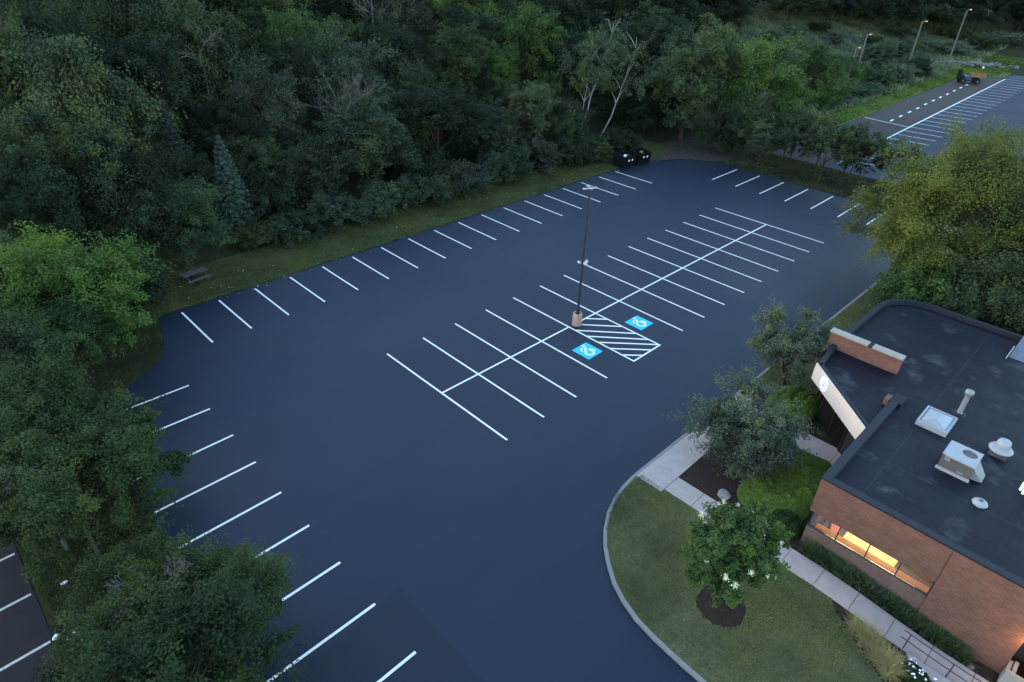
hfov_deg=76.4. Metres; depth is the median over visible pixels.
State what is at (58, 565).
island grass
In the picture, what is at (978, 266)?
deciduous tree
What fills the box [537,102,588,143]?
shrub
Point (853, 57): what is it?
light pole
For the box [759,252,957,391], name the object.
side lawn grass
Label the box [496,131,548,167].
shrub
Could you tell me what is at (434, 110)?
deciduous tree
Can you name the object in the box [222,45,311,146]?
deciduous tree
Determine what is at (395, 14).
deciduous tree
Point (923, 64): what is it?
shrub
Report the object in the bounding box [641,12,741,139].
deciduous tree
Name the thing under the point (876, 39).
shrub
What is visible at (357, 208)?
shrub
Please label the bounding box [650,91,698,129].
shrub
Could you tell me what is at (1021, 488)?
pipe cluster
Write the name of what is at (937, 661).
handrail
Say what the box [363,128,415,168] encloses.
shrub
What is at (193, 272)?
picnic table
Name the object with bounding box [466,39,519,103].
deciduous tree
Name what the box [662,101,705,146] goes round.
deciduous tree
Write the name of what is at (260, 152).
deciduous tree
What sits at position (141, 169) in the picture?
deciduous tree
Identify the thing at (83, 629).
deciduous tree
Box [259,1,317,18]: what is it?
deciduous tree
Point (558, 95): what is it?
shrub
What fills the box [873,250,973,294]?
shrub
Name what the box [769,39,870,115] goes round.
deciduous tree
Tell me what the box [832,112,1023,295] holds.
locust tree
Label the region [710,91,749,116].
shrub
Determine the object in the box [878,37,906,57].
shrub
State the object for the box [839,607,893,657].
ornamental grass
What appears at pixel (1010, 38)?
shrub
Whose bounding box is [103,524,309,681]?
deciduous tree
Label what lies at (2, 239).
deciduous tree
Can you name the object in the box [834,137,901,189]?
deciduous tree
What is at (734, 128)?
deciduous tree
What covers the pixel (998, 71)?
grass
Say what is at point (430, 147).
shrub
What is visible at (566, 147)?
shrub
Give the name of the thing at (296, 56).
deciduous tree
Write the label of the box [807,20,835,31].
shrub
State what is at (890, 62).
shrub
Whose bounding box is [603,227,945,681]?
kerb
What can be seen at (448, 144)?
shrub
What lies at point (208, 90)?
bare tree
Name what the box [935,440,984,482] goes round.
rooftop unit
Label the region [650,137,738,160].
leaf litter bed
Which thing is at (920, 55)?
shrub
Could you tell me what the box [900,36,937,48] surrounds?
shrub
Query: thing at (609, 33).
deciduous tree
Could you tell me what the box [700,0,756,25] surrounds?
deciduous tree
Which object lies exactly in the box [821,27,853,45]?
shrub
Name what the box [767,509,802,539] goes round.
ground shrub
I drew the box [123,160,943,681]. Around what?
parking lot
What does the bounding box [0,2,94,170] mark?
deciduous tree
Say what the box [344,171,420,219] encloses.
shrub
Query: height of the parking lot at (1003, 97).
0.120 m
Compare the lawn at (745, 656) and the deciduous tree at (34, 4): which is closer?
the lawn at (745, 656)
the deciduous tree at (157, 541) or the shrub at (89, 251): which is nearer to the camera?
the deciduous tree at (157, 541)
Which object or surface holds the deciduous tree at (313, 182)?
on the ground at (596, 124)
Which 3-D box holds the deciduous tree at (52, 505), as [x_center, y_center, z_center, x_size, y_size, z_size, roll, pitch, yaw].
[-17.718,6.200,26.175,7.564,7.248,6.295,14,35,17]
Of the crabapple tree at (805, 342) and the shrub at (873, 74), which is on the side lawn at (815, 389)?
the crabapple tree at (805, 342)
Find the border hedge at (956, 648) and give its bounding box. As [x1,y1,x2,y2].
[797,538,980,668]
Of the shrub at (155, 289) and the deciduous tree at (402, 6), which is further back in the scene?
the deciduous tree at (402, 6)
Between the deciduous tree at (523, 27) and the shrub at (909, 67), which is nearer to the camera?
the deciduous tree at (523, 27)
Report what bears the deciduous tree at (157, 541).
on the ground at (596, 124)
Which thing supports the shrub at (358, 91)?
on the ground at (596, 124)
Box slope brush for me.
[612,0,1023,117]
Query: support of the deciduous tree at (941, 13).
on the ground at (596, 124)
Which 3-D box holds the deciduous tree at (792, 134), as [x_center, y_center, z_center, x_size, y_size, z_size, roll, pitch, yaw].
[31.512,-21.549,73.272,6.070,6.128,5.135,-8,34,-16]
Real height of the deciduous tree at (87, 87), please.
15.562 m
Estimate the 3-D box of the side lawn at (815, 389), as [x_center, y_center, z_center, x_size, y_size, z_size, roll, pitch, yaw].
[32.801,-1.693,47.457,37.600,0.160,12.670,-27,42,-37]
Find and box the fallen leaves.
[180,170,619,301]
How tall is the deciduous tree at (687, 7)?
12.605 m
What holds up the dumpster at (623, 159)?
on the verge
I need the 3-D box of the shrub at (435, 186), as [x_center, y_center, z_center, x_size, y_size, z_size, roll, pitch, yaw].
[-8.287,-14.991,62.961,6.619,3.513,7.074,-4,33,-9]
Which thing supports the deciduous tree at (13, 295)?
on the ground at (596, 124)
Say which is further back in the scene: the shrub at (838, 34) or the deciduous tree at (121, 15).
the shrub at (838, 34)
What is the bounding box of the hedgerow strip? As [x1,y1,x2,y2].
[725,153,955,223]
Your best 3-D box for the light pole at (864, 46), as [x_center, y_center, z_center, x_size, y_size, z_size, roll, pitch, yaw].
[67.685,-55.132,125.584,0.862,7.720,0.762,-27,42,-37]
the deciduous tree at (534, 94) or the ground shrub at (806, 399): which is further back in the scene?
the deciduous tree at (534, 94)
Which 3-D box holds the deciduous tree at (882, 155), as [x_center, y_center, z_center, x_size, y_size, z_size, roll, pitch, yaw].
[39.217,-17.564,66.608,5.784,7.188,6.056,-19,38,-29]
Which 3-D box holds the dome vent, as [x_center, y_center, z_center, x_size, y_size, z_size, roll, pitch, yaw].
[19.264,6.629,26.784,0.600,0.220,0.600,-27,42,-37]
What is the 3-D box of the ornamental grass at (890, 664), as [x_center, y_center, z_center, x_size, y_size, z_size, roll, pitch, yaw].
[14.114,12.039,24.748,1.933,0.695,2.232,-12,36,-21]
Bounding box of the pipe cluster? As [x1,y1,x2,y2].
[1019,482,1023,494]
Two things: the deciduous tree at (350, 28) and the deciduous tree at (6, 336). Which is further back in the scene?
the deciduous tree at (350, 28)
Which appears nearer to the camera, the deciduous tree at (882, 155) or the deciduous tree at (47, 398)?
the deciduous tree at (47, 398)
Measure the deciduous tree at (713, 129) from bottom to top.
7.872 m
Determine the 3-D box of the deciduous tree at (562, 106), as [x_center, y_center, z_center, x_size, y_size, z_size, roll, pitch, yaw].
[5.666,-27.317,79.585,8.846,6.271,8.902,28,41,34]
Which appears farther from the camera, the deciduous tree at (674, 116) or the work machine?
the work machine
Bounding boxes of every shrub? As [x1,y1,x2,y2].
[32,241,113,319]
[85,253,176,313]
[140,181,231,242]
[214,162,303,221]
[226,216,281,249]
[240,133,311,189]
[263,205,337,247]
[269,121,352,170]
[299,187,377,232]
[325,83,373,104]
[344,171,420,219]
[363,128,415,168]
[382,137,445,183]
[397,168,461,207]
[419,111,464,153]
[438,158,500,201]
[463,86,507,137]
[476,138,538,185]
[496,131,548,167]
[511,131,567,176]
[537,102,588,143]
[540,76,571,115]
[551,133,602,168]
[576,132,616,162]
[603,82,628,103]
[603,122,644,152]
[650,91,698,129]
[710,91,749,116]
[737,448,831,521]
[759,29,787,42]
[764,385,821,423]
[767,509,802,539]
[785,22,811,37]
[797,35,833,54]
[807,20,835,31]
[813,92,849,107]
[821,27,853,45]
[841,91,858,102]
[842,59,871,76]
[844,82,875,97]
[848,57,882,68]
[854,81,886,93]
[858,64,895,86]
[860,32,885,46]
[861,38,901,62]
[868,250,968,313]
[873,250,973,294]
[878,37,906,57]
[881,58,921,85]
[884,56,920,65]
[885,23,921,38]
[895,62,918,74]
[897,51,937,77]
[898,657,936,681]
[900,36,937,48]
[902,40,933,54]
[904,50,934,63]
[914,250,1022,330]
[930,40,976,55]
[932,25,976,39]
[938,262,1023,335]
[965,32,1004,49]
[981,31,1023,44]
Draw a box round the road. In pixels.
[771,77,1005,166]
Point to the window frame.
(810, 524)
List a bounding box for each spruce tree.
[163,111,201,230]
[210,135,259,238]
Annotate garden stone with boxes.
[967,663,974,669]
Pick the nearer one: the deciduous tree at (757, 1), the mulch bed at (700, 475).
the mulch bed at (700, 475)
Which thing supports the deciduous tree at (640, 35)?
on the ground at (596, 124)
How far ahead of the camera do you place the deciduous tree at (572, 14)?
97.99 m
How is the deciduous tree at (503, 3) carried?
on the ground at (596, 124)
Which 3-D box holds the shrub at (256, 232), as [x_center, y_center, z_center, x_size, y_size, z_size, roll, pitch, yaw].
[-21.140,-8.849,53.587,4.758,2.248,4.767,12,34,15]
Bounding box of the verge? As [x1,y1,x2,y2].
[134,139,675,316]
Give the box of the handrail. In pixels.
[901,630,981,681]
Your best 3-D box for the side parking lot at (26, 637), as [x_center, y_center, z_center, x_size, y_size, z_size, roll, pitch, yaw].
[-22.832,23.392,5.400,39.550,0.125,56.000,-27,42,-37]
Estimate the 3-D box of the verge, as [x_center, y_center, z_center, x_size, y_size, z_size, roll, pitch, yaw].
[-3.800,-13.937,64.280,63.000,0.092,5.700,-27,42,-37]
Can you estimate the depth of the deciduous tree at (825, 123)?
71.64 m
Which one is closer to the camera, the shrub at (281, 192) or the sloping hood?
the sloping hood
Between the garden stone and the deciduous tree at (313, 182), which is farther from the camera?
the deciduous tree at (313, 182)
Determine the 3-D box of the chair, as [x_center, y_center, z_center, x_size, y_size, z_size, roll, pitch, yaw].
[14.615,8.487,29.534,0.500,0.950,0.480,14,35,18]
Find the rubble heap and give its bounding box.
[931,60,1019,67]
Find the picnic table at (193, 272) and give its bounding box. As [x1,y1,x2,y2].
[177,266,212,285]
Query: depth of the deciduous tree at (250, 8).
70.73 m
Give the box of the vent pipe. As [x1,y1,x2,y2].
[952,389,974,416]
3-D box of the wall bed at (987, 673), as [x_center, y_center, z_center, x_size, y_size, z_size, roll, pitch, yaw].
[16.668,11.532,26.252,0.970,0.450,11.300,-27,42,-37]
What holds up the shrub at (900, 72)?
on the ground at (596, 124)
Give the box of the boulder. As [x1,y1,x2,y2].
[717,489,730,499]
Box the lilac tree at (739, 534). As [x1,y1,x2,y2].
[679,497,794,608]
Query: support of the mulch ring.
on the lawn at (745, 656)
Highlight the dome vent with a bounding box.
[972,497,987,508]
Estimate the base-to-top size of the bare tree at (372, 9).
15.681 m
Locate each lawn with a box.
[607,476,882,681]
[758,226,1023,396]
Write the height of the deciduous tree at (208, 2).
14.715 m
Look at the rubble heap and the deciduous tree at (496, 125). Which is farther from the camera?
the rubble heap
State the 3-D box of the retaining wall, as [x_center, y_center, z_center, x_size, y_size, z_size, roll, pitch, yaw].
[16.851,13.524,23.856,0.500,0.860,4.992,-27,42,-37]
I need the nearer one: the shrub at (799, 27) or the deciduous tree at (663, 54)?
the deciduous tree at (663, 54)
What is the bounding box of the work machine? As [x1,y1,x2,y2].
[956,67,986,84]
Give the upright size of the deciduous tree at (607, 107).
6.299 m
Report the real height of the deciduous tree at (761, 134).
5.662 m
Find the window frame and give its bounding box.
[808,512,933,595]
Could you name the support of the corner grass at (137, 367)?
on the ground at (596, 124)
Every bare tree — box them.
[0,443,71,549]
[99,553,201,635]
[141,5,252,105]
[289,56,384,180]
[350,0,402,66]
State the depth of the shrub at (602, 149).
75.45 m
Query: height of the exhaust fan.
0.810 m
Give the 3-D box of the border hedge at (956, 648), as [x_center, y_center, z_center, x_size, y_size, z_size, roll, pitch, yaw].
[15.378,10.631,26.994,1.555,1.081,7.610,-27,42,-37]
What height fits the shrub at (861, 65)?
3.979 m
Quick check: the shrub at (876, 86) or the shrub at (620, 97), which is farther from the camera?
the shrub at (876, 86)
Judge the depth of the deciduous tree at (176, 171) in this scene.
51.61 m
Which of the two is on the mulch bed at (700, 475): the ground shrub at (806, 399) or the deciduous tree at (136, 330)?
the ground shrub at (806, 399)
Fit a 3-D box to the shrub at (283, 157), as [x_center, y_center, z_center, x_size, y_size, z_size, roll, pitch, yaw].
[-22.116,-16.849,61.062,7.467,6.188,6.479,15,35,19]
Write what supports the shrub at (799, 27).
on the brush slope
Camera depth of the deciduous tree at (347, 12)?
90.49 m
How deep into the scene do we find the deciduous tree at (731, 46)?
108.42 m
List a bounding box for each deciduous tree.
[0,0,136,139]
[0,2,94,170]
[0,26,187,222]
[0,102,140,247]
[0,161,106,258]
[0,219,176,361]
[0,221,128,329]
[0,293,131,397]
[0,304,98,429]
[0,339,160,533]
[0,416,186,583]
[1,0,80,35]
[3,381,194,529]
[31,558,309,681]
[33,0,187,135]
[39,130,184,268]
[41,538,233,681]
[48,519,237,626]
[55,292,159,357]
[97,26,208,163]
[101,173,240,268]
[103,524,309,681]
[118,140,220,232]
[131,0,260,135]
[139,0,246,43]
[177,93,269,174]
[200,0,319,66]
[207,130,292,189]
[217,31,338,138]
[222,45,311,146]
[250,0,352,120]
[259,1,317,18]
[266,127,355,204]
[279,0,386,39]
[285,13,401,120]
[296,11,377,93]
[298,0,378,36]
[312,92,424,184]
[332,86,430,162]
[349,0,441,50]
[359,11,442,86]
[360,53,448,98]
[375,77,499,180]
[380,0,442,28]
[398,0,507,51]
[419,20,500,98]
[428,2,502,82]
[449,100,525,157]
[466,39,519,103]
[472,75,543,127]
[475,0,539,40]
[490,0,577,98]
[495,80,560,136]
[512,0,603,43]
[520,27,607,94]
[528,95,596,140]
[561,0,660,40]
[567,25,630,93]
[586,77,647,125]
[606,24,660,82]
[609,81,685,131]
[613,0,693,79]
[629,33,704,89]
[632,0,708,33]
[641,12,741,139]
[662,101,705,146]
[690,0,755,31]
[692,90,756,153]
[698,26,817,130]
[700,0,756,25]
[712,38,768,72]
[721,109,781,158]
[726,0,770,7]
[737,116,784,165]
[762,104,817,162]
[764,0,843,21]
[767,121,825,171]
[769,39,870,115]
[797,127,858,182]
[804,114,843,172]
[806,0,873,23]
[830,120,889,182]
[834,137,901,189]
[837,0,898,27]
[869,0,940,27]
[870,131,936,198]
[906,0,979,30]
[942,242,1023,329]
[946,0,1023,31]
[988,0,1023,31]
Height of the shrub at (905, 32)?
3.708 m
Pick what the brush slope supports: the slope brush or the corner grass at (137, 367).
the slope brush
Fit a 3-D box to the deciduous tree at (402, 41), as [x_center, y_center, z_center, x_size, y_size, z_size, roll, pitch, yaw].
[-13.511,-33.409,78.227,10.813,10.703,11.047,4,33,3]
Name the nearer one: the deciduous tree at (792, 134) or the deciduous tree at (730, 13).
the deciduous tree at (792, 134)
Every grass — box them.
[3,420,246,680]
[10,303,162,428]
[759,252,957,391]
[795,52,1023,127]
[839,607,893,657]
[856,638,911,681]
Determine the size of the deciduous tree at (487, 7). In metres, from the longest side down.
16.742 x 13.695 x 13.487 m
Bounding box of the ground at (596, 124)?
[0,0,1023,680]
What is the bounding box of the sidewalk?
[636,394,988,681]
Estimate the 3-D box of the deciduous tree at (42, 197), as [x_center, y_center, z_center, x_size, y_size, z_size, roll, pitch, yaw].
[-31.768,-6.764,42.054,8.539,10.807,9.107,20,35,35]
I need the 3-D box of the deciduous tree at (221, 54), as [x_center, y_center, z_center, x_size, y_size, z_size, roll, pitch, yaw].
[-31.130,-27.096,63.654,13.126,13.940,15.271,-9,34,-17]
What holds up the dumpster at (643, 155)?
on the parking lot at (427, 454)
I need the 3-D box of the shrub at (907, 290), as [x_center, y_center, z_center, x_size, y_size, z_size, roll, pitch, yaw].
[27.534,-2.708,43.963,6.424,6.122,5.517,8,33,9]
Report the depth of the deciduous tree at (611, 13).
106.86 m
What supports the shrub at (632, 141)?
on the ground at (596, 124)
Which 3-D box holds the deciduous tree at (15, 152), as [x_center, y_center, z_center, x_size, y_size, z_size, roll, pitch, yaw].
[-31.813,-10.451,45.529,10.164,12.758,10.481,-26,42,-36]
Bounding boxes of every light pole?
[572,185,597,326]
[846,46,861,82]
[859,33,871,61]
[909,20,927,59]
[949,9,971,58]
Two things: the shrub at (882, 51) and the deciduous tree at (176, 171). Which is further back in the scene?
the shrub at (882, 51)
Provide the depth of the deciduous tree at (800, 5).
148.04 m
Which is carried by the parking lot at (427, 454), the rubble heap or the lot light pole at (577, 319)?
the lot light pole at (577, 319)
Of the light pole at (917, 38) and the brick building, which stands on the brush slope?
the light pole at (917, 38)
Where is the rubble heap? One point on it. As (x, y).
(978, 63)
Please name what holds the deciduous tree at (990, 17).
on the ground at (596, 124)
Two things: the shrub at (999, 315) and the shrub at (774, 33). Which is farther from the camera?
the shrub at (774, 33)
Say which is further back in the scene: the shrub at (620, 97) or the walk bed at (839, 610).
the shrub at (620, 97)
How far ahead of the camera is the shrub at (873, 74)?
116.47 m
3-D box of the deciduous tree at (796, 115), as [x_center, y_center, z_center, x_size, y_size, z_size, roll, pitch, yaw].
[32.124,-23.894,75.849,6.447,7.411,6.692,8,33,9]
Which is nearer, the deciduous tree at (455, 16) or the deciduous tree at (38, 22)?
the deciduous tree at (38, 22)
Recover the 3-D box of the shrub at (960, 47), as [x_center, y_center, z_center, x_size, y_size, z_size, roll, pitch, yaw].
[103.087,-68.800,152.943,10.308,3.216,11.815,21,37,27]
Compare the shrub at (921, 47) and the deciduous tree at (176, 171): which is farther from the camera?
the shrub at (921, 47)
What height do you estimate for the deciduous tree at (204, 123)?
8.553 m
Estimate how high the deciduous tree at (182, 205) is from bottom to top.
7.314 m
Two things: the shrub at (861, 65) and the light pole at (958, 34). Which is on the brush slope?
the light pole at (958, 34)
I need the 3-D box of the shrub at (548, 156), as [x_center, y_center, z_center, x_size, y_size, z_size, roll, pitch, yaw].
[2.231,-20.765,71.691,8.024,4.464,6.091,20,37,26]
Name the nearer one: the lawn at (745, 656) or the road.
the lawn at (745, 656)
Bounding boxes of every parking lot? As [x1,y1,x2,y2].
[0,512,62,681]
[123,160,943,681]
[827,75,1023,210]
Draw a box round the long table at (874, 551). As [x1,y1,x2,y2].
[843,532,897,566]
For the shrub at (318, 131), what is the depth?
64.18 m
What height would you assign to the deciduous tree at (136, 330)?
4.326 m
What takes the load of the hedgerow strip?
on the ground at (596, 124)
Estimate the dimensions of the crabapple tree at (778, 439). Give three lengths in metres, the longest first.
7.421 x 6.694 x 4.769 m
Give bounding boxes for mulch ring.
[695,586,745,627]
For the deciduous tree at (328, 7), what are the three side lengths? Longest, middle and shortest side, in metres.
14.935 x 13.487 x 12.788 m
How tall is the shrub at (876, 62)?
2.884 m
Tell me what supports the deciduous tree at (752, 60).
on the ground at (596, 124)
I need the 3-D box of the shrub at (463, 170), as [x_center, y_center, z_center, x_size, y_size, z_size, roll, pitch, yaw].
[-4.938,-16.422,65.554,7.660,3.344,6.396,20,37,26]
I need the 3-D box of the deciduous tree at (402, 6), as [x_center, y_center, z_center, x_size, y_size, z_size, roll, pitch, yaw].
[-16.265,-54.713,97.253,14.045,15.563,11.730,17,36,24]
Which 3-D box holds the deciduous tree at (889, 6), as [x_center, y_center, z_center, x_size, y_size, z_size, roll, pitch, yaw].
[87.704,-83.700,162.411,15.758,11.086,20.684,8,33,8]
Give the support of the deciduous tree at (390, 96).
on the ground at (596, 124)
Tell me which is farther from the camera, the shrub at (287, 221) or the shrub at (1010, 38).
the shrub at (1010, 38)
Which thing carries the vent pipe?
on the brick building
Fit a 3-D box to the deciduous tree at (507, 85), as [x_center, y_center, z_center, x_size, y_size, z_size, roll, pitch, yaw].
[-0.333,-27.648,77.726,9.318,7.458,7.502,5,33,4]
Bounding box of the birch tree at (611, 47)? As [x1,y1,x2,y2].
[557,20,657,136]
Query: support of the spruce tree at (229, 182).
on the ground at (596, 124)
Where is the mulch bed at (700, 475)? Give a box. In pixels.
[679,381,816,543]
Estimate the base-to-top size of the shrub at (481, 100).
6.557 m
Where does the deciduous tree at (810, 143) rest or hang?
on the hedgerow strip
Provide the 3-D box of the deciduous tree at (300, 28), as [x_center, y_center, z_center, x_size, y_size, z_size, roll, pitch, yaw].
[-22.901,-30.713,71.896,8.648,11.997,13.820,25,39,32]
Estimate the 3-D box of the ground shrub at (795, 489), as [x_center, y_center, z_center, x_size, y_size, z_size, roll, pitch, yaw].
[13.751,6.845,32.276,5.998,0.803,3.410,-27,42,-37]
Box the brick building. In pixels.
[800,299,1023,681]
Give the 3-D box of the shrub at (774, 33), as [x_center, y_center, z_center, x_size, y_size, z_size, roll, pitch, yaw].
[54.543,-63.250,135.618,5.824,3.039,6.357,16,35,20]
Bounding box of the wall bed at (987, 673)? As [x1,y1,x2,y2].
[790,536,999,681]
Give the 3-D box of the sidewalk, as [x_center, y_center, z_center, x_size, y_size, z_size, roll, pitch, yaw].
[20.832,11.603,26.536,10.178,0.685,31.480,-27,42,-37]
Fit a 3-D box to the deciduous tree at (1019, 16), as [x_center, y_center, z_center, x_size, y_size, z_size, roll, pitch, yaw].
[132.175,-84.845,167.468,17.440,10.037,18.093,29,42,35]
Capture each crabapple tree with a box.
[662,358,821,486]
[742,293,836,393]
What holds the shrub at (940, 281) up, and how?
on the side lawn at (815, 389)
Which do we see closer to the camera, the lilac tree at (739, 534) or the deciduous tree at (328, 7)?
the lilac tree at (739, 534)
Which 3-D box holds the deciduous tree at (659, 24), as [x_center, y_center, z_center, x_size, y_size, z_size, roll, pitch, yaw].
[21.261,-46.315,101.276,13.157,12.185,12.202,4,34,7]
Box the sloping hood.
[1006,336,1023,361]
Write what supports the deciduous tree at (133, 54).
on the ground at (596, 124)
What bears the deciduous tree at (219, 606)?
on the ground at (596, 124)
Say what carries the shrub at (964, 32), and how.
on the ground at (596, 124)
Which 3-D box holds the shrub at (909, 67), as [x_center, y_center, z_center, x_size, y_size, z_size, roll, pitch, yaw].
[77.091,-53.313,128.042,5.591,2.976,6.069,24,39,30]
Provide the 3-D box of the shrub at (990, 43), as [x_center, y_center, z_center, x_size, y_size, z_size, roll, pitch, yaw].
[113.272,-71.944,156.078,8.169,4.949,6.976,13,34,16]
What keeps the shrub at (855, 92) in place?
on the ground at (596, 124)
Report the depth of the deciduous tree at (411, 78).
71.39 m
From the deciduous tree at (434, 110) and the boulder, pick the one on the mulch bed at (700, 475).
the boulder
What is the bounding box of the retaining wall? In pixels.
[906,652,950,681]
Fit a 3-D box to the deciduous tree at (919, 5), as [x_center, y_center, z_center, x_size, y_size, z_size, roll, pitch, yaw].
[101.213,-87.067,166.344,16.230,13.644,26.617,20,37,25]
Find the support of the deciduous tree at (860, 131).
on the hedgerow strip
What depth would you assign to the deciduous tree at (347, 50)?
67.39 m
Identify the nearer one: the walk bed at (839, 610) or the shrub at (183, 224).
the walk bed at (839, 610)
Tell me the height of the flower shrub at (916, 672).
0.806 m
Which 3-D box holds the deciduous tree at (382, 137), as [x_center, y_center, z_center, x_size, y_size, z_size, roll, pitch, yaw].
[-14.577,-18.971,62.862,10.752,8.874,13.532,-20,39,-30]
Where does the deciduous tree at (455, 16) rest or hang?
on the ground at (596, 124)
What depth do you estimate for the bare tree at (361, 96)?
62.25 m
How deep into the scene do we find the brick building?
28.61 m
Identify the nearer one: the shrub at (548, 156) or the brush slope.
the shrub at (548, 156)
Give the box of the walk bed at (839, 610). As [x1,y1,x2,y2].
[832,600,931,681]
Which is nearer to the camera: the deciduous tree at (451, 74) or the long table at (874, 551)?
the long table at (874, 551)
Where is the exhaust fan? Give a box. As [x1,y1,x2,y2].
[987,438,1013,460]
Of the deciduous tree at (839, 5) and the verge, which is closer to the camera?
the verge
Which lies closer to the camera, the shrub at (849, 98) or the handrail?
the handrail
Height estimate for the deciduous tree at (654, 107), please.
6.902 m
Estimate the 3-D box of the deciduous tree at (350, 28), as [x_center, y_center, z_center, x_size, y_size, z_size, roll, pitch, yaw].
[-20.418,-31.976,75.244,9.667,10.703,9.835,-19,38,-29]
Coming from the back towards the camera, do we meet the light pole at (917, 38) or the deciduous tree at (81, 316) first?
the light pole at (917, 38)
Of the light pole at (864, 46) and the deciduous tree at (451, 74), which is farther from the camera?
the light pole at (864, 46)
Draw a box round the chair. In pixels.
[828,521,839,534]
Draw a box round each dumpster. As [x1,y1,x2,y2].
[613,150,636,168]
[629,147,651,164]
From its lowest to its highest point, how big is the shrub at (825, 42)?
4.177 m
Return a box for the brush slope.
[597,0,1019,110]
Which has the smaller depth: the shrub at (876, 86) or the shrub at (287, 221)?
the shrub at (287, 221)
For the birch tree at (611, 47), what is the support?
on the ground at (596, 124)
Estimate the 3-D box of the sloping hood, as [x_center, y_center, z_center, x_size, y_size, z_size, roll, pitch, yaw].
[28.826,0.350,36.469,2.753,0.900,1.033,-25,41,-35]
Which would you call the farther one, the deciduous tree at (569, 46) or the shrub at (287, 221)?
the deciduous tree at (569, 46)
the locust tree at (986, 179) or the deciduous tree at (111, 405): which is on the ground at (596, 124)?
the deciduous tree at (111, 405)
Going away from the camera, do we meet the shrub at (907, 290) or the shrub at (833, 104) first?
the shrub at (907, 290)
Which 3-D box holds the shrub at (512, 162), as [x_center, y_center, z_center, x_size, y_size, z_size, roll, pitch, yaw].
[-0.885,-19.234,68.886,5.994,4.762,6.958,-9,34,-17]
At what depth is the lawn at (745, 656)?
26.10 m

